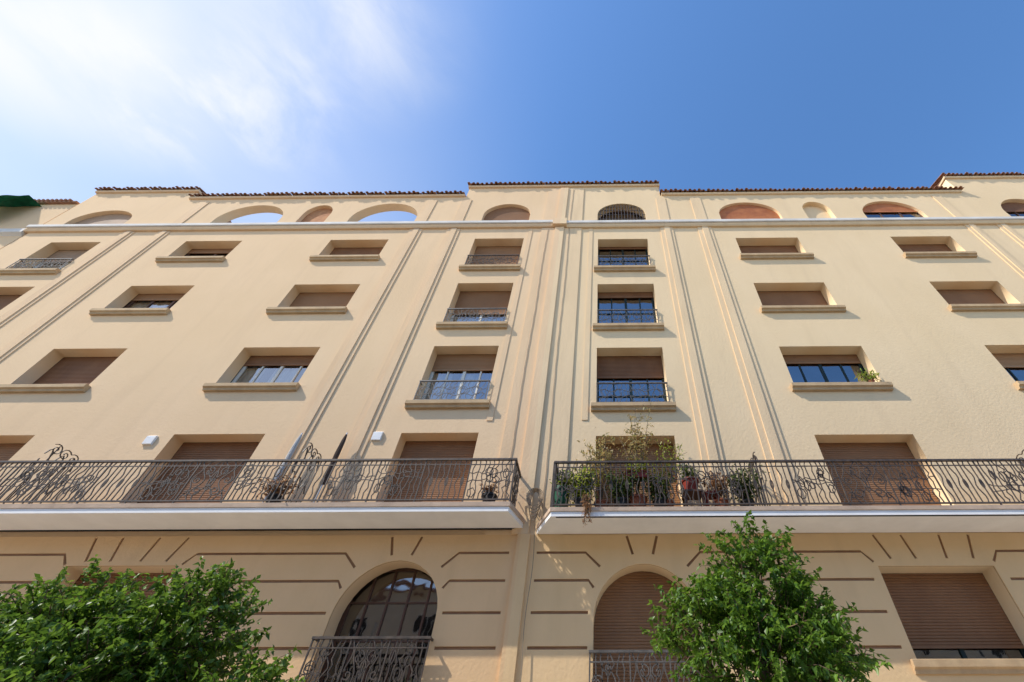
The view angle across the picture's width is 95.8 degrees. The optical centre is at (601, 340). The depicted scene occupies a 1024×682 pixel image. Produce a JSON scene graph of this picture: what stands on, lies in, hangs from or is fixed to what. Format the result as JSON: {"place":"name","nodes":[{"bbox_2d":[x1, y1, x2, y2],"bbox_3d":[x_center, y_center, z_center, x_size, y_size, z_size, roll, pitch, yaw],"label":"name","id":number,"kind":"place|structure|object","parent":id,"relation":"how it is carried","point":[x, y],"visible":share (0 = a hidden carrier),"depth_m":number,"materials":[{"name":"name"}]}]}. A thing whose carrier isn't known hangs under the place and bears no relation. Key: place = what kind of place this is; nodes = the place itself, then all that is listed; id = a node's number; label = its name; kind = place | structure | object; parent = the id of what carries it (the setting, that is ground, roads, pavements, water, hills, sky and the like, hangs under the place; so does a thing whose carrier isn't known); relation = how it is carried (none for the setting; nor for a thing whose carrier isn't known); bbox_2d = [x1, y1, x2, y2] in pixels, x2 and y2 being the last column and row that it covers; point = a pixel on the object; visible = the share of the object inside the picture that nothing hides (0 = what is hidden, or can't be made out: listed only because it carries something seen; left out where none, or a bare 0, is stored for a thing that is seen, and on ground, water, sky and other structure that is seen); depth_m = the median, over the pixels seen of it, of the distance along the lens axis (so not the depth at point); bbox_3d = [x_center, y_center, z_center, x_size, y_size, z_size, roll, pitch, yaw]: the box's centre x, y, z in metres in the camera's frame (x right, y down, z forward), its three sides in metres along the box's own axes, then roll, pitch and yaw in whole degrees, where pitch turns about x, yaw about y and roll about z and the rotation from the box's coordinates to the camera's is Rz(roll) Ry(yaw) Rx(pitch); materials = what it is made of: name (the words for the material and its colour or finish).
{"place":"outdoors","nodes":[
{"label":"outdoors","id":0,"kind":"place"},
{"bbox_2d":[0,554,305,681],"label":"street tree","id":1,"kind":"object","parent":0,"point":[40,642],"visible":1,"depth_m":4.88,"materials":[{"name":"green plant"}]},
{"bbox_2d":[0,0,1023,222],"label":"sky","id":2,"kind":"structure","parent":0,"point":[214,96],"materials":[{"name":"blue"}]},
{"bbox_2d":[640,510,893,681],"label":"street tree","id":3,"kind":"object","parent":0,"point":[800,632],"visible":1,"depth_m":4.92,"materials":[{"name":"green plant"}]},
{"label":"ground","id":4,"kind":"structure","parent":0,"visible":0},
{"bbox_2d":[0,199,79,248],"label":"neighbour building","id":5,"kind":"structure","parent":4,"relation":"on","point":[15,222],"depth_m":19.62,"materials":[{"name":"beige paint"}]},
{"bbox_2d":[0,195,41,206],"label":"tarp","id":6,"kind":"object","parent":5,"relation":"hanging from","point":[15,201],"visible":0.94,"depth_m":20.02,"materials":[{"name":"green fabric"}]},
{"bbox_2d":[0,172,1023,681],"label":"apartment building","id":7,"kind":"structure","parent":4,"relation":"on","point":[182,368],"depth_m":11.76,"materials":[{"name":"beige paint"}]},
{"bbox_2d":[0,295,21,309],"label":"window","id":8,"kind":"structure","parent":7,"relation":"in","point":[5,300],"depth_m":15.92,"materials":[{"name":"brown"}]},
{"bbox_2d":[0,443,25,465],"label":"window","id":9,"kind":"structure","parent":7,"relation":"in","point":[7,450],"depth_m":11.47,"materials":[{"name":"brown wood"}]},
{"bbox_2d":[0,250,88,274],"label":"window","id":10,"kind":"structure","parent":7,"relation":"in","point":[61,258],"depth_m":16.75,"materials":[{"name":"brown"}]},
{"bbox_2d":[0,357,117,392],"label":"window","id":11,"kind":"structure","parent":7,"relation":"in","point":[70,374],"depth_m":13.24,"materials":[{"name":"brown wood"}]},
{"bbox_2d":[75,214,131,223],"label":"window","id":12,"kind":"structure","parent":7,"relation":"in","point":[113,218],"depth_m":19.55,"materials":[{"name":"white"}]},
{"bbox_2d":[55,573,171,679],"bbox_3d":[-9.493,5.223,8.450,2.504,1.930,0.550,0,-46,0],"label":"window","id":13,"kind":"structure","parent":7,"relation":"in","point":[112,580],"depth_m":9.20,"materials":[{"name":"brown"}]},
{"bbox_2d":[89,294,184,315],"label":"window","id":14,"kind":"structure","parent":7,"relation":"in","point":[143,304],"depth_m":15.59,"materials":[{"name":"brown"}]},
{"bbox_2d":[155,249,232,262],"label":"window","id":15,"kind":"structure","parent":7,"relation":"in","point":[159,259],"depth_m":16.80,"materials":[{"name":"brown stone"}]},
{"bbox_2d":[138,442,259,502],"bbox_3d":[-9.475,3.344,10.774,2.304,2.234,0.030,0,-46,0],"label":"window","id":16,"kind":"structure","parent":7,"relation":"in","point":[188,450],"depth_m":11.10,"materials":[{"name":"brown wood"}]},
{"bbox_2d":[202,356,313,391],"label":"window","id":17,"kind":"structure","parent":7,"relation":"in","point":[289,367],"depth_m":13.35,"materials":[{"name":"white"}]},
{"bbox_2d":[252,473,297,502],"bbox_3d":[-6.799,3.093,9.485,0.944,0.776,0.692,0,-46,0],"label":"potted plant","id":18,"kind":"object","parent":7,"relation":"on","point":[276,494],"visible":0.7,"depth_m":9.46,"materials":[{"name":"green plant"}]},
{"bbox_2d":[262,433,302,502],"bbox_3d":[-7.257,2.960,10.276,0.400,2.100,0.400,0,-46,0],"label":"folded parasol","id":19,"kind":"object","parent":7,"relation":"on","point":[292,449],"visible":0.47,"depth_m":10.59,"materials":[{"name":"grey fabric"}]},
{"bbox_2d":[266,292,354,313],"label":"window","id":20,"kind":"structure","parent":7,"relation":"in","point":[304,303],"depth_m":15.52,"materials":[{"name":"brown"}]},
{"bbox_2d":[313,433,347,501],"bbox_3d":[-6.162,2.952,10.268,0.400,2.100,0.400,0,-46,0],"label":"folded parasol","id":21,"kind":"object","parent":7,"relation":"on","point":[338,450],"visible":0.56,"depth_m":10.51,"materials":[{"name":"grey fabric"}]},
{"bbox_2d":[309,248,382,260],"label":"window","id":22,"kind":"structure","parent":7,"relation":"in","point":[338,254],"depth_m":16.77,"materials":[{"name":"brown"}]},
{"bbox_2d":[317,568,436,681],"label":"window","id":23,"kind":"structure","parent":7,"relation":"in","point":[341,623],"depth_m":8.66,"materials":[{"name":"brown"}]},
{"bbox_2d":[384,441,476,501],"bbox_3d":[-3.994,3.304,10.736,1.946,2.234,0.030,0,-46,0],"label":"window","id":24,"kind":"structure","parent":7,"relation":"in","point":[412,449],"depth_m":10.95,"materials":[{"name":"brown wood"}]},
{"bbox_2d":[404,354,496,408],"bbox_3d":[-3.995,1.097,12.785,2.176,2.360,0.715,0,-46,0],"label":"window","id":25,"kind":"structure","parent":7,"relation":"in","point":[435,393],"depth_m":12.93,"materials":[{"name":"white"}]},
{"bbox_2d":[436,291,510,328],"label":"window","id":26,"kind":"structure","parent":7,"relation":"in","point":[477,309],"depth_m":15.18,"materials":[{"name":"brown"}]},
{"bbox_2d":[479,481,499,501],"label":"potted plant","id":27,"kind":"object","parent":7,"relation":"on","point":[490,494],"visible":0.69,"depth_m":9.38,"materials":[{"name":"green plant"}]},
{"bbox_2d":[459,246,521,270],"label":"window","id":28,"kind":"structure","parent":7,"relation":"in","point":[506,258],"depth_m":16.83,"materials":[{"name":"brown"}]},
{"bbox_2d":[484,207,529,219],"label":"window","id":29,"kind":"structure","parent":7,"relation":"in","point":[508,213],"depth_m":19.49,"materials":[{"name":"brown"}]},
{"bbox_2d":[549,469,571,506],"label":"potted plant","id":30,"kind":"object","parent":7,"relation":"on","point":[563,501],"visible":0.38,"depth_m":9.46,"materials":[{"name":"green plant"}]},
{"bbox_2d":[550,466,604,506],"bbox_3d":[-0.505,3.085,9.495,1.190,1.040,0.758,0,-46,0],"label":"potted plant","id":31,"kind":"object","parent":7,"relation":"on","point":[575,485],"visible":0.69,"depth_m":9.46,"materials":[{"name":"green plant"}]},
{"bbox_2d":[580,492,593,524],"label":"trailing plant","id":32,"kind":"object","parent":7,"relation":"hanging from","point":[586,504],"visible":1,"depth_m":8.87,"materials":[{"name":"brown plant"}]},
{"bbox_2d":[574,427,617,506],"bbox_3d":[-0.120,2.840,9.961,1.037,2.052,0.837,-20,-49,18],"label":"potted plant","id":33,"kind":"object","parent":7,"relation":"on","point":[601,453],"visible":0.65,"depth_m":10.04,"materials":[{"name":"green plant"}]},
{"bbox_2d":[607,212,635,219],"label":"window","id":34,"kind":"structure","parent":7,"relation":"in","point":[610,212],"depth_m":20.02,"materials":[{"name":"brown"}]},
{"bbox_2d":[603,465,645,506],"bbox_3d":[0.476,3.119,9.495,0.929,0.993,0.798,0,-46,0],"label":"potted plant","id":35,"kind":"object","parent":7,"relation":"on","point":[620,496],"visible":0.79,"depth_m":9.40,"materials":[{"name":"green plant"}]},
{"bbox_2d":[594,247,655,271],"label":"window","id":36,"kind":"structure","parent":7,"relation":"in","point":[597,268],"depth_m":16.41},
{"bbox_2d":[593,292,663,330],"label":"window","id":37,"kind":"structure","parent":7,"relation":"in","point":[597,326],"depth_m":14.33,"materials":[{"name":"black"}]},
{"bbox_2d":[591,356,675,411],"bbox_3d":[0.820,1.107,12.629,2.177,2.360,0.610,0,-46,0],"label":"window","id":38,"kind":"structure","parent":7,"relation":"in","point":[608,367],"depth_m":12.84,"materials":[{"name":"black wood"}]},
{"bbox_2d":[624,463,648,479],"bbox_3d":[0.744,2.751,9.717,0.555,0.403,0.329,0,-46,0],"label":"rail planter","id":39,"kind":"object","parent":7,"relation":"hanging from","point":[640,472],"visible":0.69,"depth_m":9.59,"materials":[{"name":"red plastic"}]},
{"bbox_2d":[617,403,658,506],"bbox_3d":[0.723,2.555,10.248,1.097,2.861,0.592,-14,-48,13],"label":"potted plant","id":40,"kind":"object","parent":7,"relation":"on","point":[636,495],"visible":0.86,"depth_m":10.34,"materials":[{"name":"green plant"}]},
{"bbox_2d":[596,444,680,506],"bbox_3d":[0.822,3.335,10.635,1.947,2.182,0.030,0,-46,0],"label":"window","id":41,"kind":"structure","parent":7,"relation":"in","point":[652,449],"depth_m":11.09,"materials":[{"name":"brown"}]},
{"bbox_2d":[593,571,703,681],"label":"window","id":42,"kind":"structure","parent":7,"relation":"in","point":[621,611],"depth_m":8.55,"materials":[{"name":"brown wood"}]},
{"bbox_2d":[636,468,676,506],"bbox_3d":[1.113,3.107,9.478,0.876,0.985,0.703,0,-46,0],"label":"potted plant","id":43,"kind":"object","parent":7,"relation":"on","point":[663,499],"visible":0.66,"depth_m":9.39,"materials":[{"name":"green plant"}]},
{"bbox_2d":[637,438,686,505],"bbox_3d":[1.308,2.892,9.859,1.146,1.834,0.604,0,-46,0],"label":"potted plant","id":44,"kind":"object","parent":7,"relation":"on","point":[664,473],"visible":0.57,"depth_m":10.03,"materials":[{"name":"green plant"}]},
{"bbox_2d":[682,489,704,505],"bbox_3d":[1.891,3.347,9.336,0.400,0.449,0.400,0,-46,0],"label":"plant stand","id":45,"kind":"object","parent":7,"relation":"on","point":[690,493],"visible":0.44,"depth_m":9.38,"materials":[{"name":"brown"}]},
{"bbox_2d":[679,464,698,488],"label":"potted plant","id":46,"kind":"object","parent":45,"relation":"on","point":[687,472],"visible":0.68,"depth_m":9.66,"materials":[{"name":"red plant"}]},
{"bbox_2d":[704,490,719,505],"bbox_3d":[2.290,3.372,9.377,0.380,0.477,0.374,0,-46,0],"label":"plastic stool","id":47,"kind":"object","parent":7,"relation":"on","point":[706,495],"visible":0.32,"depth_m":9.42,"materials":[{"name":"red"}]},
{"bbox_2d":[697,471,733,505],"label":"potted plant","id":48,"kind":"object","parent":7,"relation":"on","point":[719,488],"visible":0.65,"depth_m":9.51,"materials":[{"name":"green plant"}]},
{"bbox_2d":[726,463,769,505],"bbox_3d":[3.110,3.051,9.535,1.019,1.145,0.702,-8,-47,7],"label":"potted plant","id":49,"kind":"object","parent":7,"relation":"on","point":[750,495],"visible":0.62,"depth_m":9.51,"materials":[{"name":"green plant"}]},
{"bbox_2d":[719,205,779,218],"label":"window","id":50,"kind":"structure","parent":7,"relation":"in","point":[736,211],"depth_m":19.28,"materials":[{"name":"brown"}]},
{"bbox_2d":[739,246,813,259],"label":"window","id":51,"kind":"structure","parent":7,"relation":"in","point":[747,252],"depth_m":16.58,"materials":[{"name":"brown"}]},
{"bbox_2d":[757,291,845,312],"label":"window","id":52,"kind":"structure","parent":7,"relation":"in","point":[772,301],"depth_m":15.35,"materials":[{"name":"brown"}]},
{"bbox_2d":[782,355,893,391],"bbox_3d":[6.391,0.849,12.817,2.657,1.730,0.610,0,-46,0],"label":"window","id":53,"kind":"structure","parent":7,"relation":"in","point":[805,386],"depth_m":12.12,"materials":[{"name":"black"}]},
{"bbox_2d":[854,368,879,381],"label":"potted plant","id":54,"kind":"object","parent":7,"relation":"on","point":[870,377],"visible":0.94,"depth_m":12.37,"materials":[{"name":"green plant"}]},
{"bbox_2d":[818,442,940,505],"bbox_3d":[6.393,3.295,10.596,2.427,2.182,0.030,0,-46,0],"label":"window","id":55,"kind":"structure","parent":7,"relation":"in","point":[901,450],"depth_m":10.82,"materials":[{"name":"brown wood"}]},
{"bbox_2d":[863,203,922,217],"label":"window","id":56,"kind":"structure","parent":7,"relation":"in","point":[874,208],"depth_m":19.39,"materials":[{"name":"brown"}]},
{"bbox_2d":[898,244,977,257],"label":"window","id":57,"kind":"structure","parent":7,"relation":"in","point":[929,250],"depth_m":16.53,"materials":[{"name":"brown"}]},
{"bbox_2d":[881,573,1023,673],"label":"window","id":58,"kind":"structure","parent":7,"relation":"in","point":[960,611],"depth_m":8.55,"materials":[{"name":"brown wood"}]},
{"bbox_2d":[937,290,1023,311],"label":"window","id":59,"kind":"structure","parent":7,"relation":"in","point":[958,300],"depth_m":15.30,"materials":[{"name":"brown"}]},
{"bbox_2d":[992,353,1023,389],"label":"window","id":60,"kind":"structure","parent":7,"relation":"in","point":[1016,360],"depth_m":13.28,"materials":[{"name":"black"}]},
{"bbox_2d":[1001,202,1023,215],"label":"window","id":61,"kind":"structure","parent":7,"relation":"in","point":[1007,207],"depth_m":19.54,"materials":[{"name":"brown"}]}
]}

